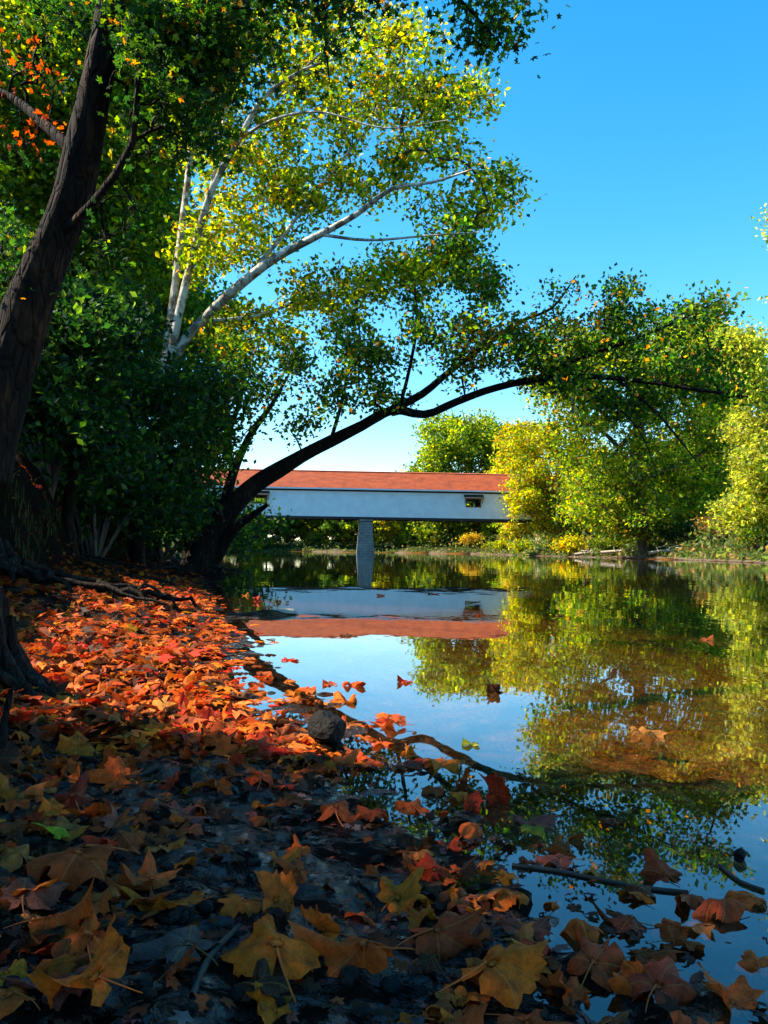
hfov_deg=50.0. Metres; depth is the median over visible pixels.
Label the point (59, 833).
fallen leaf
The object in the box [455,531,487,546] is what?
riverside bush
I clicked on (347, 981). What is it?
pebble
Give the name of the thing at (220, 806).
fallen leaf
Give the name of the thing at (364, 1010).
pebble
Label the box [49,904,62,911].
pebble
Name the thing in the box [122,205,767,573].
leaning tree
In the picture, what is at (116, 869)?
pebble
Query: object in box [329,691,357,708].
fallen leaf
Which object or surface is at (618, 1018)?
fallen leaf
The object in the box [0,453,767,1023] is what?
ground
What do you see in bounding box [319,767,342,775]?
fallen leaf
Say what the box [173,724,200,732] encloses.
fallen leaf
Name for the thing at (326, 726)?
rock
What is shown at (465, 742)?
fallen leaf
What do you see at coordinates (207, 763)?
fallen leaf
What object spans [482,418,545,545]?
riverside tree
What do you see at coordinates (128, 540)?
bank bush
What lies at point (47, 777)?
fallen leaf
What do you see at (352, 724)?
fallen leaf
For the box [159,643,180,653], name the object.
fallen leaf
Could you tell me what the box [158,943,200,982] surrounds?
fallen leaf
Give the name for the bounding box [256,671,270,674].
fallen leaf
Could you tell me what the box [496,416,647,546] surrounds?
riverside tree
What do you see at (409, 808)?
fallen leaf
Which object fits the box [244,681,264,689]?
fallen leaf
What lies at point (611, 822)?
fallen leaf
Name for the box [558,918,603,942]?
fallen leaf
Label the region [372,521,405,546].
bank tree
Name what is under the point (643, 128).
sky
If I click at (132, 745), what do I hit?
fallen leaf
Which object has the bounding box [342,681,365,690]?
fallen leaf
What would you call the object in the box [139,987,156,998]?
pebble
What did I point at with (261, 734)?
fallen leaf
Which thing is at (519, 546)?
riverside bush
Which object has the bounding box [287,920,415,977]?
fallen leaf
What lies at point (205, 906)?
pebble
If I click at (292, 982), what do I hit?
pebble
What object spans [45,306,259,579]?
understory tree
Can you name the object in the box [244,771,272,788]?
fallen leaf
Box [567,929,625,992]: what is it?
fallen leaf
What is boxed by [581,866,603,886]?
fallen leaf
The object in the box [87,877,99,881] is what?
pebble
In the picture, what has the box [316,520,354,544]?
bank tree
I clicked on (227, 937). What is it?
stick
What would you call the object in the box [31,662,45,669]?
fallen leaf
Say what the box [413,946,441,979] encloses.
fallen leaf
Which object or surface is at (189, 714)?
fallen leaf
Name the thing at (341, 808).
fallen leaf
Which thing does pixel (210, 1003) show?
pebble
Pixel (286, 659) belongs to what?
fallen leaf
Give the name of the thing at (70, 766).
fallen leaf
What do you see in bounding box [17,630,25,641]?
fallen leaf
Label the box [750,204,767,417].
riverside tree
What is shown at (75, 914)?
fallen leaf
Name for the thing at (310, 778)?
fallen leaf
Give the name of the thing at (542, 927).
fallen leaf
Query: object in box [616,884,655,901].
fallen leaf
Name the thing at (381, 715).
fallen leaf
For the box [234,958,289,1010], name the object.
fallen leaf
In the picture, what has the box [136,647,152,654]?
fallen leaf
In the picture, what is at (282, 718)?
fallen leaf
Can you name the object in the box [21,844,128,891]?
fallen leaf
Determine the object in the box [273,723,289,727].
fallen leaf
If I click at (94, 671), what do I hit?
fallen leaf
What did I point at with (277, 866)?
pebble
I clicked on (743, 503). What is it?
riverside tree
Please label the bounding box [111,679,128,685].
fallen leaf
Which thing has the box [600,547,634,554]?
driftwood
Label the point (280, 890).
fallen leaf
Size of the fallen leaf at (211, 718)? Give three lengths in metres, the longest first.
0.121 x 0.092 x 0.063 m
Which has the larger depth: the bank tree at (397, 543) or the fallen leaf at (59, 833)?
the bank tree at (397, 543)
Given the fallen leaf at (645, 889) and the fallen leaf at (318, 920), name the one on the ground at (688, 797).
the fallen leaf at (318, 920)
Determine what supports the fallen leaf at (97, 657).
on the leaf litter at (164, 734)
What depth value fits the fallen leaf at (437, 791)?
2.03 m
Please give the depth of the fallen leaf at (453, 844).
1.67 m
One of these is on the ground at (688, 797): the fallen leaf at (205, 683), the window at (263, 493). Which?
the fallen leaf at (205, 683)
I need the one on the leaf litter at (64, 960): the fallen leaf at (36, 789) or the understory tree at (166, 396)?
the fallen leaf at (36, 789)
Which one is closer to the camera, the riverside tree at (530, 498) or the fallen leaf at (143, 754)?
the fallen leaf at (143, 754)
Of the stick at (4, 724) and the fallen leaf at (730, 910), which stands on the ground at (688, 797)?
the stick at (4, 724)
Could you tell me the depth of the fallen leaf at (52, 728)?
2.22 m
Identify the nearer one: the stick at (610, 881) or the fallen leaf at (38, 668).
the stick at (610, 881)
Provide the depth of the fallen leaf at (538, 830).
1.73 m
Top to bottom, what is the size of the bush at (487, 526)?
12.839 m
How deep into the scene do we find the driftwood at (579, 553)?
121.82 m
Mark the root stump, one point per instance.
(17, 670)
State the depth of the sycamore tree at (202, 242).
20.45 m
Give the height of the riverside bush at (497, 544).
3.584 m
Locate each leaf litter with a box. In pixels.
[0,452,426,775]
[0,642,767,1023]
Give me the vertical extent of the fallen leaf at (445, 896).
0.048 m
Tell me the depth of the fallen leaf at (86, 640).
4.16 m
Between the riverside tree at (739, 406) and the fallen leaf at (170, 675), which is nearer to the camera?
the fallen leaf at (170, 675)
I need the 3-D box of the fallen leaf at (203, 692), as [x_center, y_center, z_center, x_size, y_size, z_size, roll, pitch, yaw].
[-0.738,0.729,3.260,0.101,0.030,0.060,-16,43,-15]
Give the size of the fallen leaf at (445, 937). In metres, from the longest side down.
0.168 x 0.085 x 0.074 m
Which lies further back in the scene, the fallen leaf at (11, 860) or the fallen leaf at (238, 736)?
the fallen leaf at (238, 736)
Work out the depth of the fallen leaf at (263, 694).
3.36 m
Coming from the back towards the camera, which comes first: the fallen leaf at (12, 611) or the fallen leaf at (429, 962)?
the fallen leaf at (12, 611)
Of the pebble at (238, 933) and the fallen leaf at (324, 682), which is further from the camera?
the fallen leaf at (324, 682)
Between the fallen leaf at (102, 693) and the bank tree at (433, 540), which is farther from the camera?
the bank tree at (433, 540)
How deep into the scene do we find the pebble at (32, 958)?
1.03 m
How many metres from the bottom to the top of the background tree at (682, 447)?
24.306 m
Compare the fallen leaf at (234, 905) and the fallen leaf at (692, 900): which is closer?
the fallen leaf at (234, 905)
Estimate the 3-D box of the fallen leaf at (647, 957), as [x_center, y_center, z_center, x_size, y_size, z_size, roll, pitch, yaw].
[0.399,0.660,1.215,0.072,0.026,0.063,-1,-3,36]
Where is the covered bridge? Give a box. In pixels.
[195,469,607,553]
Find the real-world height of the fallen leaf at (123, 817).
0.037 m
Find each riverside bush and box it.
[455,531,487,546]
[481,538,509,552]
[506,538,534,552]
[538,533,598,552]
[577,535,634,551]
[641,515,706,544]
[686,513,745,543]
[729,520,767,550]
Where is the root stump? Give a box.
[0,586,61,705]
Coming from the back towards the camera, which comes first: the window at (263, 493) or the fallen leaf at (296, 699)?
the window at (263, 493)
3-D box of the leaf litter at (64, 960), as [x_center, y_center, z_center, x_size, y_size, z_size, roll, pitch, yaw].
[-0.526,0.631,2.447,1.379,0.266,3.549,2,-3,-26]
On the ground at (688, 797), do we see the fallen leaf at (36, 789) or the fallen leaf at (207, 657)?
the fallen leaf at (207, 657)
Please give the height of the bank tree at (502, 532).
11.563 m
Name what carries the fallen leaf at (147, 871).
on the ground at (688, 797)
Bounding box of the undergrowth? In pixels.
[230,515,767,561]
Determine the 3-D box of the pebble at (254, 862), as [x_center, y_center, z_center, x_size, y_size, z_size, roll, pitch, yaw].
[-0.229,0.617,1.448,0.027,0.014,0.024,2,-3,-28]
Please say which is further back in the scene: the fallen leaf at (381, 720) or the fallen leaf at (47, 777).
the fallen leaf at (381, 720)
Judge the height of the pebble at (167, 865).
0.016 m
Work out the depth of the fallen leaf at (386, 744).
2.54 m
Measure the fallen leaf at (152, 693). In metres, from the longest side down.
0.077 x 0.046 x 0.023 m
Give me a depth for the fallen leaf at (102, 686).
2.92 m
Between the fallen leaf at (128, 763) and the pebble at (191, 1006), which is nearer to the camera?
the pebble at (191, 1006)
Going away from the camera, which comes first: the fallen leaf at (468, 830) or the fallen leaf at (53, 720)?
the fallen leaf at (468, 830)
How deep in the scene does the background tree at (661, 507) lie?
147.05 m
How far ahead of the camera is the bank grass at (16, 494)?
9.34 m
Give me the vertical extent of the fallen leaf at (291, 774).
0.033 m
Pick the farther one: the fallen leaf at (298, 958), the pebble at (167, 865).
the pebble at (167, 865)
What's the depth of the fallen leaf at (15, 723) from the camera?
2.25 m
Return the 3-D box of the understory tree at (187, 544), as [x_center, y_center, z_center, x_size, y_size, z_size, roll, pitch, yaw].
[-4.789,-1.325,21.013,3.049,6.002,4.561,1,-3,-12]
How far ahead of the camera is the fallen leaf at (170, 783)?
1.95 m
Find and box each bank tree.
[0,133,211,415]
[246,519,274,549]
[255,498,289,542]
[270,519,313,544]
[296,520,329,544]
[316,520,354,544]
[332,520,374,545]
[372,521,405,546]
[379,521,418,545]
[412,522,448,545]
[442,505,475,545]
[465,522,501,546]
[496,523,541,541]
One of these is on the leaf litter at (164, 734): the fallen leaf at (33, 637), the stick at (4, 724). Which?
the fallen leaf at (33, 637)
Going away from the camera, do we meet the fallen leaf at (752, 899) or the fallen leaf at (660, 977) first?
the fallen leaf at (660, 977)
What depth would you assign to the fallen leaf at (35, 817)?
1.48 m
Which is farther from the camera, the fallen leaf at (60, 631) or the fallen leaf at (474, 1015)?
the fallen leaf at (60, 631)
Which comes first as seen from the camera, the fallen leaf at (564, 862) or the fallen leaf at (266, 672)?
the fallen leaf at (564, 862)
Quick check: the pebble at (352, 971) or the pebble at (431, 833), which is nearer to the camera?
the pebble at (352, 971)
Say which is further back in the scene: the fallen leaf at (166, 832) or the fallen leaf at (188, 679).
the fallen leaf at (188, 679)
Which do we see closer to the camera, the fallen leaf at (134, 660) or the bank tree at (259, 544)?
the fallen leaf at (134, 660)
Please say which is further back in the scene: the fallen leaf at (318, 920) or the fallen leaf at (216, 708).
the fallen leaf at (216, 708)
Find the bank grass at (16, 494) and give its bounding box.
[0,472,84,577]
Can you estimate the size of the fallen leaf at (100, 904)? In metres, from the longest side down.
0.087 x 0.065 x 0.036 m
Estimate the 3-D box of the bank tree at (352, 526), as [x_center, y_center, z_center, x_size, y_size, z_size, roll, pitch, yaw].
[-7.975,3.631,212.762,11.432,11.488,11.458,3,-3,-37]
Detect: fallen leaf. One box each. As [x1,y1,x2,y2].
[0,697,19,707]
[0,740,19,775]
[0,843,34,871]
[0,877,68,919]
[0,965,87,1011]
[0,985,40,1019]
[3,875,94,938]
[9,720,28,729]
[10,606,21,615]
[12,778,62,799]
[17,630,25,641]
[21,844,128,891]
[22,745,43,758]
[24,737,50,753]
[24,810,44,821]
[27,914,142,1008]
[30,822,68,839]
[31,634,45,642]
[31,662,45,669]
[33,665,41,672]
[39,716,77,738]
[41,774,59,788]
[50,626,68,632]
[50,756,81,773]
[52,642,66,652]
[52,717,78,732]
[54,770,93,810]
[56,731,101,756]
[58,910,100,961]
[59,634,76,641]
[62,670,89,688]
[78,635,93,644]
[81,684,111,707]
[82,885,120,920]
[83,668,100,676]
[87,807,134,836]
[88,755,142,789]
[89,648,106,657]
[91,655,115,668]
[91,686,112,695]
[93,678,107,693]
[95,643,102,648]
[96,708,125,734]
[97,746,137,771]
[105,630,120,640]
[107,692,133,698]
[107,699,117,709]
[109,671,127,679]
[110,829,146,853]
[111,660,129,666]
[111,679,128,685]
[113,684,132,691]
[122,738,137,749]
[124,654,149,664]
[126,663,141,671]
[127,925,220,965]
[131,812,152,825]
[132,745,151,764]
[132,848,181,890]
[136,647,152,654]
[137,687,147,696]
[145,683,161,693]
[148,688,154,697]
[151,821,190,843]
[151,891,215,910]
[157,770,178,790]
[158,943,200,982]
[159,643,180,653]
[161,682,169,688]
[163,800,212,823]
[164,671,177,683]
[166,691,188,713]
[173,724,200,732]
[174,672,203,680]
[183,675,196,684]
[183,746,208,756]
[186,712,197,716]
[192,760,210,766]
[193,690,208,697]
[195,682,215,686]
[197,697,214,708]
[198,655,212,660]
[202,713,224,746]
[205,648,223,656]
[205,777,232,794]
[207,804,236,811]
[208,702,220,711]
[208,716,225,724]
[210,707,225,721]
[217,892,262,917]
[220,914,338,1002]
[227,752,245,766]
[230,718,248,726]
[232,683,247,687]
[234,734,244,738]
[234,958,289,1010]
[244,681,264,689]
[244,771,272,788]
[248,729,273,741]
[248,815,271,828]
[253,596,261,601]
[254,692,268,696]
[254,869,297,913]
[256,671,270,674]
[262,753,277,761]
[262,762,277,768]
[268,714,289,725]
[271,723,298,744]
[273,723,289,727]
[280,768,307,777]
[281,657,299,661]
[284,696,300,703]
[284,792,315,806]
[285,834,309,858]
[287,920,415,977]
[300,904,351,935]
[302,771,325,785]
[312,759,341,769]
[316,799,360,826]
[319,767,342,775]
[322,679,336,685]
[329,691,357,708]
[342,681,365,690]
[346,721,361,725]
[355,805,389,822]
[366,714,410,728]
[371,738,393,750]
[375,712,390,718]
[375,717,388,723]
[376,865,435,914]
[392,758,423,770]
[393,901,489,961]
[394,799,429,815]
[397,675,412,682]
[403,1003,487,1023]
[408,846,437,861]
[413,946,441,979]
[414,852,444,882]
[421,785,450,796]
[424,756,462,774]
[437,836,461,851]
[439,887,486,910]
[439,939,548,1008]
[450,911,501,936]
[455,766,470,785]
[456,822,482,844]
[461,738,479,746]
[463,791,485,812]
[478,772,511,804]
[485,680,503,694]
[485,1009,572,1023]
[489,888,528,911]
[491,869,519,885]
[493,909,552,941]
[505,814,561,830]
[518,824,551,836]
[534,853,584,869]
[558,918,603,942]
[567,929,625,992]
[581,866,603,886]
[582,894,658,943]
[596,1010,628,1023]
[599,818,623,826]
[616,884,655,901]
[626,948,682,963]
[627,956,697,1012]
[629,726,666,741]
[639,846,685,886]
[654,925,704,953]
[673,889,704,916]
[691,898,749,923]
[696,962,765,1023]
[701,635,712,639]
[724,890,767,913]
[734,949,767,978]
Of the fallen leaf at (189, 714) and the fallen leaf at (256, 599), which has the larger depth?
the fallen leaf at (256, 599)
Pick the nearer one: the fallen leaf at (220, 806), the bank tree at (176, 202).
the fallen leaf at (220, 806)
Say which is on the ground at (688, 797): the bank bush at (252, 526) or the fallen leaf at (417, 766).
the bank bush at (252, 526)
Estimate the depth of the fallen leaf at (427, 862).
1.49 m
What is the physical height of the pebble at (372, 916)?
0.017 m
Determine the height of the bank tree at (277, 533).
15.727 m
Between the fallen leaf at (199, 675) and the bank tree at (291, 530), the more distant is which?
the bank tree at (291, 530)
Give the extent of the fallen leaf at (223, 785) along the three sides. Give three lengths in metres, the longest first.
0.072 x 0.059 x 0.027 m
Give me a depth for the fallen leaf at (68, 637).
4.08 m
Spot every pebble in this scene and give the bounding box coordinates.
[3,975,20,984]
[9,939,18,951]
[23,952,41,964]
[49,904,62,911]
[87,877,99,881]
[111,866,121,873]
[111,918,123,929]
[112,852,124,861]
[138,978,153,987]
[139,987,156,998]
[160,861,174,870]
[168,834,179,840]
[180,1001,198,1011]
[196,899,213,912]
[201,876,218,885]
[206,999,214,1007]
[231,987,243,1000]
[233,930,247,937]
[248,858,260,866]
[275,863,282,869]
[282,975,294,984]
[290,826,301,833]
[339,965,359,981]
[341,976,353,987]
[358,1005,372,1018]
[366,911,378,921]
[370,854,383,864]
[380,976,401,994]
[427,831,435,838]
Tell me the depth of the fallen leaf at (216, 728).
2.29 m
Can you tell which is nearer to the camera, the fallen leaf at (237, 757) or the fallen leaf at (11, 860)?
the fallen leaf at (11, 860)
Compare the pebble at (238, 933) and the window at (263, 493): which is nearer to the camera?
the pebble at (238, 933)
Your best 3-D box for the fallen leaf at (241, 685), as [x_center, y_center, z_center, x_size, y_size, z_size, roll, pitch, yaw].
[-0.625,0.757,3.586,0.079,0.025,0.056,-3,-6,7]
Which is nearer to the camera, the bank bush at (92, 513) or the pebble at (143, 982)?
the pebble at (143, 982)
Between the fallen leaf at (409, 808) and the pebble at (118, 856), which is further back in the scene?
the fallen leaf at (409, 808)
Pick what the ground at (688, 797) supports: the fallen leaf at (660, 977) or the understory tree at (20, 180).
the understory tree at (20, 180)
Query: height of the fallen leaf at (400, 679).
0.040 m
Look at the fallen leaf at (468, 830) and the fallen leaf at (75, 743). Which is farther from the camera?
the fallen leaf at (75, 743)
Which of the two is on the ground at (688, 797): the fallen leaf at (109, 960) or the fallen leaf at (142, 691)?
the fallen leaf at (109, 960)
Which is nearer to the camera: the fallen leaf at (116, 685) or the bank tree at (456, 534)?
the fallen leaf at (116, 685)
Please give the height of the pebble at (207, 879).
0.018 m
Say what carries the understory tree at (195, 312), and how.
on the ground at (688, 797)
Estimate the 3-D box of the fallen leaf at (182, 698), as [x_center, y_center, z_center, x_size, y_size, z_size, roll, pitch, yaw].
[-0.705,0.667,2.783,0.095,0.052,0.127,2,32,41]
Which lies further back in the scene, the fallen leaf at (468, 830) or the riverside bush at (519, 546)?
the riverside bush at (519, 546)
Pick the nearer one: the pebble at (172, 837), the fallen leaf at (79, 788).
the pebble at (172, 837)
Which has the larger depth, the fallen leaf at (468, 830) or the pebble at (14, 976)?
the fallen leaf at (468, 830)
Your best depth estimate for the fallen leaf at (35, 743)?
2.12 m
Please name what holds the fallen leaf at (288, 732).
on the leaf litter at (64, 960)
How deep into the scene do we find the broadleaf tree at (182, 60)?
7.43 m
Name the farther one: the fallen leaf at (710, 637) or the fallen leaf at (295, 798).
the fallen leaf at (710, 637)
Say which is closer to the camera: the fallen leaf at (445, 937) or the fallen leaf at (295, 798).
the fallen leaf at (445, 937)
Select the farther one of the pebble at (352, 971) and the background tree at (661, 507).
the background tree at (661, 507)
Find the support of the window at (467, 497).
in the covered bridge
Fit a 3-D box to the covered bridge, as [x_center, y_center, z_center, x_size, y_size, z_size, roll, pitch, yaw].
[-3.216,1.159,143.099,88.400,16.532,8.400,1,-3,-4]
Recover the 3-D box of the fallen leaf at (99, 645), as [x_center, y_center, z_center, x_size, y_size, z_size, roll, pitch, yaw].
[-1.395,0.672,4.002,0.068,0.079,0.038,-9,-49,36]
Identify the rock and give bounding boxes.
[275,608,297,613]
[307,710,346,743]
[733,848,746,862]
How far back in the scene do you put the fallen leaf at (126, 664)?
3.65 m
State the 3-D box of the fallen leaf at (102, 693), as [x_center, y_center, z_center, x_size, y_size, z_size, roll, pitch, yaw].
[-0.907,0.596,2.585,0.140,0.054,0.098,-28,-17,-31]
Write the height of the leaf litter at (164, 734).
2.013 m
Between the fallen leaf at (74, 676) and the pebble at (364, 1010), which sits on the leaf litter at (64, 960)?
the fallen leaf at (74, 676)
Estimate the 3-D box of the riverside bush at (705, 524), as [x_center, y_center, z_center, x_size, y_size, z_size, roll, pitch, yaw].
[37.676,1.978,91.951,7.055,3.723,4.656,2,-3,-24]
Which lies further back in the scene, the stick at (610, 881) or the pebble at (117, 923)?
the stick at (610, 881)
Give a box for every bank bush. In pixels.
[18,346,134,498]
[45,419,219,556]
[96,449,234,560]
[115,477,249,560]
[149,483,291,564]
[168,478,293,559]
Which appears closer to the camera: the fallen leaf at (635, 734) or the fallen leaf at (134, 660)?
the fallen leaf at (635, 734)
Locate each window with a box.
[251,491,269,503]
[464,494,483,506]
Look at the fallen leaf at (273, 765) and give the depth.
2.18 m
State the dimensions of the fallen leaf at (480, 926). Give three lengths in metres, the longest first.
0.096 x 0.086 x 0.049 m
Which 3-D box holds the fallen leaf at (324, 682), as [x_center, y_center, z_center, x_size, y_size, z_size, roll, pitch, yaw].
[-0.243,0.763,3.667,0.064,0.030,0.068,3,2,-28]
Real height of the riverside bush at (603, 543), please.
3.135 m
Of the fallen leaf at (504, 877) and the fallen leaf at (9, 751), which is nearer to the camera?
the fallen leaf at (504, 877)
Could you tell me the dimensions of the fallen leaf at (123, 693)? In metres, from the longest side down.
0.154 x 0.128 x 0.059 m
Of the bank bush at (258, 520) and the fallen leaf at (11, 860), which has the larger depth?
the bank bush at (258, 520)
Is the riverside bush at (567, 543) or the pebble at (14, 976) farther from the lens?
the riverside bush at (567, 543)
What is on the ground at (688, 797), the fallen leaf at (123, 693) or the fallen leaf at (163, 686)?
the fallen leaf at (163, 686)
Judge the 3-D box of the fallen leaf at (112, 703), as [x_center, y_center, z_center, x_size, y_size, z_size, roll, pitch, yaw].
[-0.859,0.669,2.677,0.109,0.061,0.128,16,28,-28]
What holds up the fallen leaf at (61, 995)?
on the ground at (688, 797)
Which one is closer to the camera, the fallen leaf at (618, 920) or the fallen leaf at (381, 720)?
the fallen leaf at (618, 920)
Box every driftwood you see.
[574,547,595,555]
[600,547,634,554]
[648,545,682,554]
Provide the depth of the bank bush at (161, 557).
23.85 m
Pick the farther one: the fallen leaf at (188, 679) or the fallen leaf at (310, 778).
the fallen leaf at (188, 679)
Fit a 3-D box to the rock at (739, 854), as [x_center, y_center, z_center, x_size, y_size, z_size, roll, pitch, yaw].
[0.700,0.677,1.623,0.025,0.029,0.024,-1,-3,35]
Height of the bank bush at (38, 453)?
2.717 m
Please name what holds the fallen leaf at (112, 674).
on the ground at (688, 797)
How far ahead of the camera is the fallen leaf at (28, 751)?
2.06 m
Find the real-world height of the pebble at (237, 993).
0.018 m
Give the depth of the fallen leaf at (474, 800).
1.92 m
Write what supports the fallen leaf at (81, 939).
on the leaf litter at (64, 960)
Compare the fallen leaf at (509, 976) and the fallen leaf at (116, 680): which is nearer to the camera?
the fallen leaf at (509, 976)
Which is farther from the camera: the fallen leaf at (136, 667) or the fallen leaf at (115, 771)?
the fallen leaf at (136, 667)
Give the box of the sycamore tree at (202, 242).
[142,0,545,455]
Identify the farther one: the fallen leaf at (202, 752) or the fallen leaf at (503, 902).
the fallen leaf at (202, 752)
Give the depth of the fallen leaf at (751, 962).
1.21 m
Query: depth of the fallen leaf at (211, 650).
4.49 m
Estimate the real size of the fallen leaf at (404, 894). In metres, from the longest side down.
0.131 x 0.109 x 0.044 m
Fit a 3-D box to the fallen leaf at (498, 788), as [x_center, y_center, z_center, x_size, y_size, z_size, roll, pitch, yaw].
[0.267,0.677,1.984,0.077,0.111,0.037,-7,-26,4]
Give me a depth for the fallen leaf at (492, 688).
3.53 m
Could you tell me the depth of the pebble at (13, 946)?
1.06 m
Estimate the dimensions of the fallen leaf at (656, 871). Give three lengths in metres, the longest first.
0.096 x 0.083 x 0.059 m
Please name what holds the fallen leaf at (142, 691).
on the leaf litter at (164, 734)
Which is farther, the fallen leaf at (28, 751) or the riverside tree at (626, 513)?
the riverside tree at (626, 513)
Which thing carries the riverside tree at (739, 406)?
on the ground at (688, 797)
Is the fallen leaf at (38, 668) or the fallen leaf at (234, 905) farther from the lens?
the fallen leaf at (38, 668)
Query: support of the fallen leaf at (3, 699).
on the leaf litter at (164, 734)
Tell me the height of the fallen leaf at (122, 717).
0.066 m
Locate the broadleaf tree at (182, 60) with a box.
[0,0,570,614]
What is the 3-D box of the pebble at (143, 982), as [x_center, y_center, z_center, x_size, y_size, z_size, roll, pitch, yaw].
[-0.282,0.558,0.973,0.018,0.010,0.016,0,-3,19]
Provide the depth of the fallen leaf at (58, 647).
3.71 m
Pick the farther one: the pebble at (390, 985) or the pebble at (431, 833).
the pebble at (431, 833)
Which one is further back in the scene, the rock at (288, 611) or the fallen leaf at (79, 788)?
the rock at (288, 611)
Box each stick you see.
[0,689,13,749]
[189,923,241,996]
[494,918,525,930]
[512,863,688,893]
[718,863,764,891]
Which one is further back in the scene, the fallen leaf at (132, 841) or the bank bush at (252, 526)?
the bank bush at (252, 526)
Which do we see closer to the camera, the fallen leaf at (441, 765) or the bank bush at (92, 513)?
the fallen leaf at (441, 765)
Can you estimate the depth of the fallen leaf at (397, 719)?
2.82 m
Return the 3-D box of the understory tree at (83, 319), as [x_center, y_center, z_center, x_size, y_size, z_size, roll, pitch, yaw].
[-4.633,-1.615,12.641,3.175,5.280,4.265,3,-4,-43]
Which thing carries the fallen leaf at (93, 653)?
on the leaf litter at (64, 960)
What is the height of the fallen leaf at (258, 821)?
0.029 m
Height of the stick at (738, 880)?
0.008 m
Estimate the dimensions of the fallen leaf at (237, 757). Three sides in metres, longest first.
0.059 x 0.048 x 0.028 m
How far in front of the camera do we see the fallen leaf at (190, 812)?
1.72 m
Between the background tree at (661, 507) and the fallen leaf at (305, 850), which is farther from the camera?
the background tree at (661, 507)
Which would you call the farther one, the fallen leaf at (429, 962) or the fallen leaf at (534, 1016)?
the fallen leaf at (429, 962)
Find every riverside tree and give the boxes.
[390,404,534,545]
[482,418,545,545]
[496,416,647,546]
[506,311,746,555]
[646,308,753,542]
[698,315,767,539]
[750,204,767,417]
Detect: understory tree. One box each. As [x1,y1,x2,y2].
[0,0,215,378]
[3,252,189,575]
[15,2,267,405]
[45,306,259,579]
[152,343,256,572]
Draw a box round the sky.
[0,0,767,542]
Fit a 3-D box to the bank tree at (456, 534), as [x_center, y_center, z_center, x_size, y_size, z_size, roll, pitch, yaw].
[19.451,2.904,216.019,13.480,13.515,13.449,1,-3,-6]
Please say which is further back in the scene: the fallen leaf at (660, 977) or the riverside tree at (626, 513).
the riverside tree at (626, 513)
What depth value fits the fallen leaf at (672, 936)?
1.27 m
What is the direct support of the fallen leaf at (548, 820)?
on the ground at (688, 797)
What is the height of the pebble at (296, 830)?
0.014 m
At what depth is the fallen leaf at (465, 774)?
2.14 m
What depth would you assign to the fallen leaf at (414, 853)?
1.56 m
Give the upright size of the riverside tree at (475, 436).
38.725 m
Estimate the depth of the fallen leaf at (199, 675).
3.58 m
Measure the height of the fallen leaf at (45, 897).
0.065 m
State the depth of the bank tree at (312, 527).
216.68 m
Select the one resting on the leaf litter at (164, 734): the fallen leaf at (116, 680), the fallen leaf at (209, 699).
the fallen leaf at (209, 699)
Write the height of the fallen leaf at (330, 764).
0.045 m
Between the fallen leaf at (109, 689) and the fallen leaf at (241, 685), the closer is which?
the fallen leaf at (109, 689)
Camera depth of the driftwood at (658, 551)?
97.88 m
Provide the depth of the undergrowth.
101.73 m
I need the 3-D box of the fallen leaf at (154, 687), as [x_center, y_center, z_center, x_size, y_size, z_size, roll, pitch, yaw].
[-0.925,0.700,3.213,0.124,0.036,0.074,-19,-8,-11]
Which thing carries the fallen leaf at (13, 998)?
on the ground at (688, 797)
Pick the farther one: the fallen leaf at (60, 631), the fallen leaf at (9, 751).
the fallen leaf at (60, 631)
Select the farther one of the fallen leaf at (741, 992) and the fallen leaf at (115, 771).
the fallen leaf at (115, 771)
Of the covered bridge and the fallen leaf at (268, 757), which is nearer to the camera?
the fallen leaf at (268, 757)
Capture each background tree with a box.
[639,435,691,504]
[645,477,688,543]
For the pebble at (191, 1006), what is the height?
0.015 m
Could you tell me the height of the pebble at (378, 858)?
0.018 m
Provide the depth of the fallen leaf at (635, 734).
2.72 m
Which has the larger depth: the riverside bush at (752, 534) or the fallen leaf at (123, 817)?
the riverside bush at (752, 534)
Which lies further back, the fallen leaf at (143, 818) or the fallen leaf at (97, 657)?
the fallen leaf at (97, 657)
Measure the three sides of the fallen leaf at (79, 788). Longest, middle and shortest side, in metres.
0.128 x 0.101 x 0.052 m
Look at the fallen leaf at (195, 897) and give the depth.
1.21 m
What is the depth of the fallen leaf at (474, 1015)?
0.99 m
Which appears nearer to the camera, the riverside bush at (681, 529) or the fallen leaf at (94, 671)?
the fallen leaf at (94, 671)
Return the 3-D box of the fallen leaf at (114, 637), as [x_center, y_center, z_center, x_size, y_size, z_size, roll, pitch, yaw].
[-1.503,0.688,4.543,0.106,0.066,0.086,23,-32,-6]

